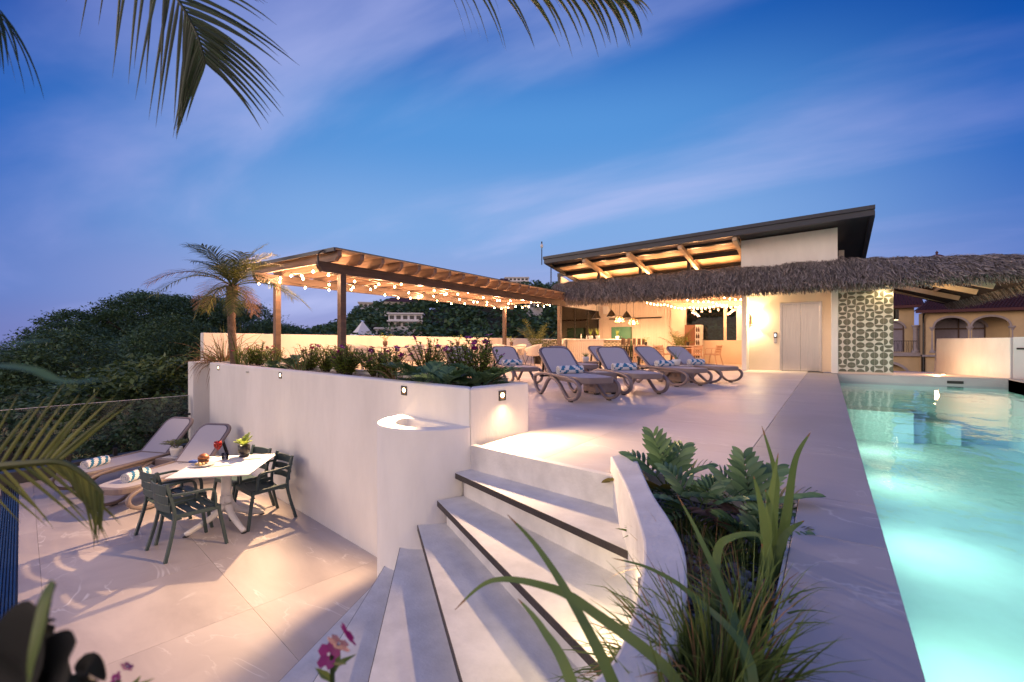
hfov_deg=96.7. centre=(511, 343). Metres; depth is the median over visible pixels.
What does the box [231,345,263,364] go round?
flowering shrub
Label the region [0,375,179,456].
bush
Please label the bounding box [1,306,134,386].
tree
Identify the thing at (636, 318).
shelf rail
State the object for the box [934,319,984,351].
window
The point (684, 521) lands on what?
ground cover
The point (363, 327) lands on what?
tent roof house
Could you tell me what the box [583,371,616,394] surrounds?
side table
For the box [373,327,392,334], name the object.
hill house
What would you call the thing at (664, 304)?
string lights
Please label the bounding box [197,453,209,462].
burger
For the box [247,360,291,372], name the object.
cardboard palm
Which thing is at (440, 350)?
tub chair
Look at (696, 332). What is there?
bottle fridge
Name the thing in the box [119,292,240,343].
tree
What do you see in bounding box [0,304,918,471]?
ground
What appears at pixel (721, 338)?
tree
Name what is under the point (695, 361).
rolled towel
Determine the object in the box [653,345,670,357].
armchair
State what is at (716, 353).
armchair
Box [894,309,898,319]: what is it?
wall sconce
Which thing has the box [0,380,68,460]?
bush
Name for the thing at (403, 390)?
wall light
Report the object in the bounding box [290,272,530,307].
string lights
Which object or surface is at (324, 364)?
flowering shrub
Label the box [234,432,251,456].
potted plant
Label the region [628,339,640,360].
bar stool
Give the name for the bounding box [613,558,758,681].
reed plant
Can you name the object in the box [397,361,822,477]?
deck
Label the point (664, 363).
rolled towel
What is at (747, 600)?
gravel
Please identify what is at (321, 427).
raised planter
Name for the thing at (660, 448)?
cardboard palm
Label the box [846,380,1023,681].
pool basin
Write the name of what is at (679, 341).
potted plant
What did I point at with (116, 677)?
periwinkle
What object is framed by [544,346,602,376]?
sun lounger
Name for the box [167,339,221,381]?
strap leaf plant
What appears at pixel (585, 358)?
potted plant
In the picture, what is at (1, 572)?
drain channel
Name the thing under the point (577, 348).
bar counter
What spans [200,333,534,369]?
parapet wall
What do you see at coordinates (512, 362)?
rolled towel
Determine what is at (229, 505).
patio table
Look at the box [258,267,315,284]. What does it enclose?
string lights
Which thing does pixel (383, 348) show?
round table
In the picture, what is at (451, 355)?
flowering shrub
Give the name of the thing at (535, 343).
potted plant
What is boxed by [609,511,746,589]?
grass clump
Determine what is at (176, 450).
potted plant
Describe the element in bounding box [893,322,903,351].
window
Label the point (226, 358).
strap leaf plant
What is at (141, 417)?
bush
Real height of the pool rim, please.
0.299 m
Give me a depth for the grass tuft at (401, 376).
5.00 m
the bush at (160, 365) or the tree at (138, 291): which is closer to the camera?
the bush at (160, 365)
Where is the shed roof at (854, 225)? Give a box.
[543,205,874,280]
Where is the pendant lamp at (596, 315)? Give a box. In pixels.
[592,306,600,318]
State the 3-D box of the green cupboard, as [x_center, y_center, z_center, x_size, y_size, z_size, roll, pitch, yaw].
[5.067,0.005,21.168,0.920,1.570,0.048,0,0,35]
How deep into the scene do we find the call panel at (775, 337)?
14.22 m
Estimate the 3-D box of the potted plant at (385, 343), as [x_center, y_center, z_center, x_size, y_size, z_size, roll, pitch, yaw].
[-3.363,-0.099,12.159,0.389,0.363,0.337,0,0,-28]
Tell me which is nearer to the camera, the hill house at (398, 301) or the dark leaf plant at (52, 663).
the dark leaf plant at (52, 663)
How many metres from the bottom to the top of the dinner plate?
0.018 m
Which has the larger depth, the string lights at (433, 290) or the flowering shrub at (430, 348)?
the string lights at (433, 290)
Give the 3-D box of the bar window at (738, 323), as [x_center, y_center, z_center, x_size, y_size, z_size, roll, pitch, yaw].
[8.550,-0.830,19.035,2.405,1.380,0.080,0,0,35]
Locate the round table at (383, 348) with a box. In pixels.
[370,347,401,354]
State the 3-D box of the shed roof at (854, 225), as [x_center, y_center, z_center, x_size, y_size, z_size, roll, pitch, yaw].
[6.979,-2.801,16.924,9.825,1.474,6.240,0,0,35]
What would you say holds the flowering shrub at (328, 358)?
on the planter bed
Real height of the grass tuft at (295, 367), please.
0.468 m
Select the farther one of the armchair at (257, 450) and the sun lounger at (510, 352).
the sun lounger at (510, 352)
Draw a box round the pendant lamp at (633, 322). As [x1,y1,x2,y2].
[629,301,637,323]
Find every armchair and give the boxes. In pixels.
[134,467,213,544]
[145,477,228,563]
[210,444,274,511]
[229,450,297,531]
[632,345,645,364]
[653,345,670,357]
[685,345,702,358]
[703,345,723,364]
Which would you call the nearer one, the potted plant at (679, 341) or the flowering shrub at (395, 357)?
the flowering shrub at (395, 357)
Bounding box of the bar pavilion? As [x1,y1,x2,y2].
[557,227,892,374]
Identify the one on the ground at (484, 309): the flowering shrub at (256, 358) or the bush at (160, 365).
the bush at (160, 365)
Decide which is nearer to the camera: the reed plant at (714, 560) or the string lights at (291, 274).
the reed plant at (714, 560)
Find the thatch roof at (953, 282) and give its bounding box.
[551,253,1023,310]
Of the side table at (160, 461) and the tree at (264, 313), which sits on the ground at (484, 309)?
the tree at (264, 313)
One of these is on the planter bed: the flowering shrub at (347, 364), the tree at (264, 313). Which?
the flowering shrub at (347, 364)
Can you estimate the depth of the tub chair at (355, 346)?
11.11 m
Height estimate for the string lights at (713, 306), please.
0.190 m
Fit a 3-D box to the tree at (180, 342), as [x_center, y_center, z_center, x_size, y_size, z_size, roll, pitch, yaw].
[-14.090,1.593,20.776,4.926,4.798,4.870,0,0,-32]
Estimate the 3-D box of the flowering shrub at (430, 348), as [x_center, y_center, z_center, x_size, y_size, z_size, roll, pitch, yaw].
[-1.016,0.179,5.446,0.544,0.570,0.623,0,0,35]
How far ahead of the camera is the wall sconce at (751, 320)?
14.51 m
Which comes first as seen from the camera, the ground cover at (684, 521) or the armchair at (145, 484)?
the ground cover at (684, 521)
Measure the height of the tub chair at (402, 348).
0.835 m
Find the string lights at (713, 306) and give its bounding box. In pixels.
[689,304,739,308]
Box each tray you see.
[162,455,177,458]
[228,454,263,460]
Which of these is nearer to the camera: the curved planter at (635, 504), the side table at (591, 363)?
the curved planter at (635, 504)
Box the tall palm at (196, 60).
[0,0,652,543]
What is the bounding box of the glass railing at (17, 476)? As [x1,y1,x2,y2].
[0,395,190,486]
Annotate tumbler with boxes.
[221,452,228,459]
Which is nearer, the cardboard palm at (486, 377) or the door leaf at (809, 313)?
the cardboard palm at (486, 377)
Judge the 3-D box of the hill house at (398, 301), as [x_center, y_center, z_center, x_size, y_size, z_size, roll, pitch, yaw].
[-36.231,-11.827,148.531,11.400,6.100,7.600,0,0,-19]
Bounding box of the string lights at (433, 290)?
[316,268,549,306]
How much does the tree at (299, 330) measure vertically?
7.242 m
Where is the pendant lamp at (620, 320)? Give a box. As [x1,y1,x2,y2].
[615,304,623,321]
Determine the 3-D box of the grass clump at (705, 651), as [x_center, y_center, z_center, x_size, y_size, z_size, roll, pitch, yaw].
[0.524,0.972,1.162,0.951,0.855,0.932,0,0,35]
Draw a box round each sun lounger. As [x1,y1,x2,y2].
[50,417,193,489]
[99,423,230,509]
[444,346,479,377]
[489,346,542,383]
[533,347,620,401]
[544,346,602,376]
[588,346,643,369]
[593,347,669,394]
[634,346,712,386]
[663,346,742,383]
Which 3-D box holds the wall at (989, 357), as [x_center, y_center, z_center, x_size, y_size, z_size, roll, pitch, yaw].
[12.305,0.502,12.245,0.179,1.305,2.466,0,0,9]
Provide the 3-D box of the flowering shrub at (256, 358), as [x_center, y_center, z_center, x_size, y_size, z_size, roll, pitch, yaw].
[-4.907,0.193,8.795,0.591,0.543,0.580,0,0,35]
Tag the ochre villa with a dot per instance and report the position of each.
(1001, 318)
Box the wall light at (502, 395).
[499,390,505,400]
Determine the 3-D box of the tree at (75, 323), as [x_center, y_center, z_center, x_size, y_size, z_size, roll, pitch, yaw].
[-23.166,1.439,24.183,6.031,5.627,6.100,0,0,-1]
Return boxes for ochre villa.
[893,293,1023,371]
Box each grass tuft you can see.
[232,346,252,364]
[258,349,285,366]
[278,346,310,370]
[370,348,411,379]
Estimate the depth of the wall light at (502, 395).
4.06 m
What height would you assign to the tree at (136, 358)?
4.546 m
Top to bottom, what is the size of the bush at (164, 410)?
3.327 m
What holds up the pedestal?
on the terrace
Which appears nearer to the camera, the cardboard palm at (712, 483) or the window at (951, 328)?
the cardboard palm at (712, 483)
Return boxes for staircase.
[279,444,631,681]
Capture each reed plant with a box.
[455,514,683,681]
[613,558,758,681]
[677,495,762,681]
[753,427,810,588]
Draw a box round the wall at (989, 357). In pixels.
[934,337,1012,377]
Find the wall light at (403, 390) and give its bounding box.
[401,386,406,394]
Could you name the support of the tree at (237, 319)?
on the ground at (484, 309)
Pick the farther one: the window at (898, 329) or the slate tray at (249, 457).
the window at (898, 329)
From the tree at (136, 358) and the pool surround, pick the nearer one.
the pool surround
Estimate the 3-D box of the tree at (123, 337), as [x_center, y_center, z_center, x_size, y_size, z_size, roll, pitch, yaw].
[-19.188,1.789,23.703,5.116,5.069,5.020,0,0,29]
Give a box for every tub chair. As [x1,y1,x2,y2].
[349,344,373,368]
[393,344,414,365]
[400,344,424,364]
[432,344,445,361]
[514,344,525,360]
[525,344,541,364]
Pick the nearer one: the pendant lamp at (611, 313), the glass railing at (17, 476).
the glass railing at (17, 476)
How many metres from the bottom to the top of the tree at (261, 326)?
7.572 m
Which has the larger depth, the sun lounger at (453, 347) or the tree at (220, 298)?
the tree at (220, 298)
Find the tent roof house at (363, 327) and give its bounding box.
[350,321,374,335]
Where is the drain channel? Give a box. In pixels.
[0,484,17,618]
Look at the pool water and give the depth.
8.48 m
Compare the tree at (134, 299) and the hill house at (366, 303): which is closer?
the tree at (134, 299)
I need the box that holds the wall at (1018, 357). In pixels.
[1013,337,1023,378]
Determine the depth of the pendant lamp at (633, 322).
18.46 m
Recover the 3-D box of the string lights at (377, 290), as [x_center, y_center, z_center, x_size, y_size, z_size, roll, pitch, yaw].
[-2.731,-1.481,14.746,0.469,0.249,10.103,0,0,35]
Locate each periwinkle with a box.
[110,662,153,681]
[316,623,355,681]
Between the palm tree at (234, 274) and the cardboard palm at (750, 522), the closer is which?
the cardboard palm at (750, 522)
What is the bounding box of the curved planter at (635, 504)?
[593,452,798,681]
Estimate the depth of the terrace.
4.24 m
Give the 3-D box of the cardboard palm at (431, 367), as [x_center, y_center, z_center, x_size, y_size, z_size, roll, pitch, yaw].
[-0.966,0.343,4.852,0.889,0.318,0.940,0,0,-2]
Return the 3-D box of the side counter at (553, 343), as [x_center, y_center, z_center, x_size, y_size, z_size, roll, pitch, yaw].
[1.688,0.325,19.706,1.380,1.030,0.610,0,0,35]
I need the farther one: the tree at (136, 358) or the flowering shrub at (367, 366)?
the tree at (136, 358)
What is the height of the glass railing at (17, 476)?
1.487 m
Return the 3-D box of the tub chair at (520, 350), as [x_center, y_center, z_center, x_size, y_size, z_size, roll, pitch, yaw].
[0.260,0.426,17.976,0.643,0.835,0.590,0,0,43]
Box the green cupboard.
[612,327,630,351]
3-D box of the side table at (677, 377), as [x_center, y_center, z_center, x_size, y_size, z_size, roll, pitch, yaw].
[3.648,0.660,9.910,0.414,0.360,0.474,0,0,-25]
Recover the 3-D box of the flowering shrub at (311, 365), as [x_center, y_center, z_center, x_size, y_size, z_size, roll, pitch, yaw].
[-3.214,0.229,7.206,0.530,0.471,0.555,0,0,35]
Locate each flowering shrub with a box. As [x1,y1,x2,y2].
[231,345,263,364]
[240,341,275,365]
[258,347,285,363]
[292,343,326,370]
[305,345,337,371]
[321,345,345,372]
[328,344,367,374]
[350,346,393,376]
[366,345,406,378]
[402,335,448,378]
[438,339,480,377]
[453,333,504,384]
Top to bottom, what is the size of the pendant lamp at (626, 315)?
1.550 m
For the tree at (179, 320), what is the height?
4.987 m
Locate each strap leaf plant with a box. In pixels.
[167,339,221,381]
[169,325,257,385]
[225,322,261,363]
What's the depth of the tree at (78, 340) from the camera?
14.98 m
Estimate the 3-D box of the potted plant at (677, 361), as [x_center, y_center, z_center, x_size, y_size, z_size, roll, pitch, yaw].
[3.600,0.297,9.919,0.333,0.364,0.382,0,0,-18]
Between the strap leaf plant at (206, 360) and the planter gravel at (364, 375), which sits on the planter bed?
the planter gravel at (364, 375)
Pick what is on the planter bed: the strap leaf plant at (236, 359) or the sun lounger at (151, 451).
the strap leaf plant at (236, 359)
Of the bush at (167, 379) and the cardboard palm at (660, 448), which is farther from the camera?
the bush at (167, 379)
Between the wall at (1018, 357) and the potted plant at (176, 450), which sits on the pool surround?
the wall at (1018, 357)
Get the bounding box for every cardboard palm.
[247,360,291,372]
[270,354,309,369]
[380,360,457,383]
[407,366,472,386]
[451,362,522,385]
[601,426,718,511]
[649,461,764,528]
[681,446,825,526]
[702,500,815,548]
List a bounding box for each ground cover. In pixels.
[615,500,747,554]
[679,519,779,581]
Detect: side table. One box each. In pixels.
[155,455,176,479]
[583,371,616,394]
[584,362,596,370]
[665,366,693,382]
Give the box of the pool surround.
[745,371,1012,681]
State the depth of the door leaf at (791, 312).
14.02 m
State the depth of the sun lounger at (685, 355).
9.95 m
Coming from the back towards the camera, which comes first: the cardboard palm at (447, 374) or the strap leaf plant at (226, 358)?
the strap leaf plant at (226, 358)
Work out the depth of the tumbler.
5.83 m
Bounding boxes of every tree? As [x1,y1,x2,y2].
[0,327,147,450]
[0,352,92,459]
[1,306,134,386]
[4,318,128,379]
[68,291,191,354]
[83,309,145,337]
[85,332,191,372]
[90,351,187,434]
[93,288,164,321]
[103,312,221,375]
[110,290,224,336]
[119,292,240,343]
[141,243,311,363]
[148,327,225,389]
[152,295,269,350]
[177,293,259,330]
[224,300,288,327]
[224,317,300,333]
[265,321,323,334]
[710,334,735,339]
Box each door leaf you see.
[782,304,799,370]
[800,303,818,370]
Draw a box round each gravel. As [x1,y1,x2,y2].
[239,364,481,385]
[655,498,780,662]
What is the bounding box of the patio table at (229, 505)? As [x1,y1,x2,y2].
[165,454,274,537]
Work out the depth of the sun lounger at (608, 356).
8.16 m
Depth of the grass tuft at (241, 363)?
8.75 m
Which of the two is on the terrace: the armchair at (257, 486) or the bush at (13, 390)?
the armchair at (257, 486)
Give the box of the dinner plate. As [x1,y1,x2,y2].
[189,461,215,466]
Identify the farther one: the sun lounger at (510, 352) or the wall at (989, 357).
the wall at (989, 357)
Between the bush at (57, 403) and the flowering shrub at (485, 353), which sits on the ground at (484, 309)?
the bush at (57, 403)
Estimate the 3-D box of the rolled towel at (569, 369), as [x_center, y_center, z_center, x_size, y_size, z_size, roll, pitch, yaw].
[0.924,0.412,7.269,0.448,0.134,0.154,0,0,-24]
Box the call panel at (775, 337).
[774,332,776,342]
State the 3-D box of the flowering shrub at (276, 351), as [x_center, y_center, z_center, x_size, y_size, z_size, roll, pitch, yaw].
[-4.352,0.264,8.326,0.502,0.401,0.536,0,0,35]
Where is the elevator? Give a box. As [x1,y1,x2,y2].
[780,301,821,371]
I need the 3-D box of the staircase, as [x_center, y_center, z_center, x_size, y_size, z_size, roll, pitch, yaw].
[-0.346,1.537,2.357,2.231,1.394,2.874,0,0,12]
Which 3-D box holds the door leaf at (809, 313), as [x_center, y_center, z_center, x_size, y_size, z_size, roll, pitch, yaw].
[9.006,-0.190,13.764,0.476,2.040,0.025,0,0,35]
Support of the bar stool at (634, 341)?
on the deck
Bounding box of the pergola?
[248,247,566,354]
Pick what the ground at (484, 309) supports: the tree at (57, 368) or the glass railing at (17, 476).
the tree at (57, 368)
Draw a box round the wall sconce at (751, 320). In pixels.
[750,316,753,324]
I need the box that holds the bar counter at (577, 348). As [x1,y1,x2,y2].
[565,339,632,361]
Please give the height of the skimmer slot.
0.070 m
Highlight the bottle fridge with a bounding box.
[685,325,702,358]
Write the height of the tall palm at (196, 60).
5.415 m
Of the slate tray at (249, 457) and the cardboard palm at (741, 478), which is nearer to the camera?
the cardboard palm at (741, 478)
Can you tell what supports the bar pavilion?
on the deck
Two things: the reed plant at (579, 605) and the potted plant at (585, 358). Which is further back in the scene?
the potted plant at (585, 358)
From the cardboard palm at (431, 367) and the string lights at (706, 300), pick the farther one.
the string lights at (706, 300)
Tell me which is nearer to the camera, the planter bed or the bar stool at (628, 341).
the planter bed
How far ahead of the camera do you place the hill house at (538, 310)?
129.85 m
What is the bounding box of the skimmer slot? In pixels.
[947,381,963,383]
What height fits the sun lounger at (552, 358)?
0.782 m
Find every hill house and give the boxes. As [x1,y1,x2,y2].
[358,302,381,314]
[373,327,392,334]
[383,298,416,316]
[387,313,424,335]
[524,303,542,316]
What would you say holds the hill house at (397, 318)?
on the ground at (484, 309)
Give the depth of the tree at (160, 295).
34.82 m
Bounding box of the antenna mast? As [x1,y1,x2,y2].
[550,268,551,285]
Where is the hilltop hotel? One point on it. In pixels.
(518, 279)
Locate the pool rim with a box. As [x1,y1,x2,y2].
[1008,379,1023,390]
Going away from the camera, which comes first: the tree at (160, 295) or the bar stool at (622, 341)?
the bar stool at (622, 341)
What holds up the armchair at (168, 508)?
on the terrace
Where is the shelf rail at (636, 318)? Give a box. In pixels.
[609,317,661,319]
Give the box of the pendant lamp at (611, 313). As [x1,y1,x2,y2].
[606,305,615,316]
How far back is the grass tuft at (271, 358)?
8.03 m
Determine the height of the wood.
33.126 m
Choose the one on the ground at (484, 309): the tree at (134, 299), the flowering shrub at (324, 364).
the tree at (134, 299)
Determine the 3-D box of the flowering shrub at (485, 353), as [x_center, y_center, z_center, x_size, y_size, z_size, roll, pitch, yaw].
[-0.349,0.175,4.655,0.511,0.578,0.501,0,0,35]
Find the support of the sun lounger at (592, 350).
on the deck
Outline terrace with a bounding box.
[0,464,376,681]
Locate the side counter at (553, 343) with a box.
[535,339,556,362]
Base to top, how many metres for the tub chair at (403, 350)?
0.835 m
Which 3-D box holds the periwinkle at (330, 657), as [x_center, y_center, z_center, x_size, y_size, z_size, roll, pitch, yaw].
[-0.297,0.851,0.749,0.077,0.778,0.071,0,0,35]
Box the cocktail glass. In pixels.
[214,440,221,456]
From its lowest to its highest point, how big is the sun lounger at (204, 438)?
0.895 m
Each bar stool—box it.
[612,338,624,348]
[621,338,630,358]
[623,338,635,361]
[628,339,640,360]
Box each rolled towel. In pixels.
[80,455,110,468]
[120,467,151,482]
[502,359,522,364]
[556,365,583,373]
[611,363,636,369]
[654,360,674,365]
[687,359,704,364]
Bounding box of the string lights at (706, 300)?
[687,299,726,305]
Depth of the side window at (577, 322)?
20.20 m
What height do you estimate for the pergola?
2.735 m
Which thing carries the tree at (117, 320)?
on the ground at (484, 309)
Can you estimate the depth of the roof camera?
17.20 m
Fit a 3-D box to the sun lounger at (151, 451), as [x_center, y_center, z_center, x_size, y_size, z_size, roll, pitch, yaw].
[-6.210,1.787,7.537,0.678,0.895,2.019,0,0,14]
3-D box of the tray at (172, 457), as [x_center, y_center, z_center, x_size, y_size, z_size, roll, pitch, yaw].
[-5.563,1.865,7.520,0.300,0.016,0.200,0,0,6]
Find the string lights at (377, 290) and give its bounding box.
[268,276,508,308]
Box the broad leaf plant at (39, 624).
[0,340,109,681]
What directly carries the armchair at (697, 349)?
on the deck
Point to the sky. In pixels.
(401, 132)
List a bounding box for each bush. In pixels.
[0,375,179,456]
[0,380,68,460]
[18,370,186,452]
[22,353,197,453]
[63,407,187,459]
[96,391,187,451]
[98,357,196,421]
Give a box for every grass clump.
[547,579,823,681]
[548,547,877,681]
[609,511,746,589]
[684,529,832,646]
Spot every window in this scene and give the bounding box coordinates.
[562,306,598,338]
[686,306,741,339]
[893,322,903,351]
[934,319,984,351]
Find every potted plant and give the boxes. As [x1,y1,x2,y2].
[160,438,188,455]
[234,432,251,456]
[380,333,392,346]
[516,319,569,363]
[582,353,588,361]
[658,326,705,347]
[672,350,681,365]
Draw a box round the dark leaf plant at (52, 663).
[0,583,106,681]
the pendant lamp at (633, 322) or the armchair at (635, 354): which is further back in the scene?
the pendant lamp at (633, 322)
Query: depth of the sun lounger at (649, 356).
9.46 m
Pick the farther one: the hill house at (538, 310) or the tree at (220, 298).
the hill house at (538, 310)
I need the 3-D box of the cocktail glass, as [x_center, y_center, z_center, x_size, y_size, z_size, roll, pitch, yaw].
[-3.875,1.375,6.006,0.120,0.235,0.100,0,0,35]
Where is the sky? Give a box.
[0,0,1023,349]
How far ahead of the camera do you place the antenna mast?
248.85 m
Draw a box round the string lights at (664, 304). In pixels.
[647,301,684,308]
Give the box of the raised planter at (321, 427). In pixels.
[188,361,527,556]
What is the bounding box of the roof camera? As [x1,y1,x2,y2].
[540,241,542,264]
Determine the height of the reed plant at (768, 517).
0.649 m
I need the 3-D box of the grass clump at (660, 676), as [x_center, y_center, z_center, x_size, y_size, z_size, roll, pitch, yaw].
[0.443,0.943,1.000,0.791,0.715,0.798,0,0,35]
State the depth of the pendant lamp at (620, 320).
18.82 m
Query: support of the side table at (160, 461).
on the terrace
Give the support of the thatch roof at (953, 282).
attached to the bar pavilion
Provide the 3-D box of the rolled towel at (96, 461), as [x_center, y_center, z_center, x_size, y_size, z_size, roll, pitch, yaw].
[-6.351,1.806,6.947,0.154,0.134,0.367,0,0,2]
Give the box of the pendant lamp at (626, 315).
[622,303,631,318]
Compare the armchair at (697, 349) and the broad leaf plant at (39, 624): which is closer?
the broad leaf plant at (39, 624)
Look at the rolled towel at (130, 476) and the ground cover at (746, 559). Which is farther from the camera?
the rolled towel at (130, 476)
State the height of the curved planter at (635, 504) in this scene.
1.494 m
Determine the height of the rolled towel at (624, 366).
0.134 m
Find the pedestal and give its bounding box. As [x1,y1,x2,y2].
[377,414,469,576]
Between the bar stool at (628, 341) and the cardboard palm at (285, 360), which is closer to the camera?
the cardboard palm at (285, 360)
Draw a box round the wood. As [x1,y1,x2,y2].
[293,280,735,339]
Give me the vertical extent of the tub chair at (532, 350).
0.835 m
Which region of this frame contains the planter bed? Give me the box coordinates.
[248,364,473,385]
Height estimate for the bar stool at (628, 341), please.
1.062 m
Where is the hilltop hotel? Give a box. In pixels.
[504,277,528,282]
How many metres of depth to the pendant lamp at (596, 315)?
19.30 m

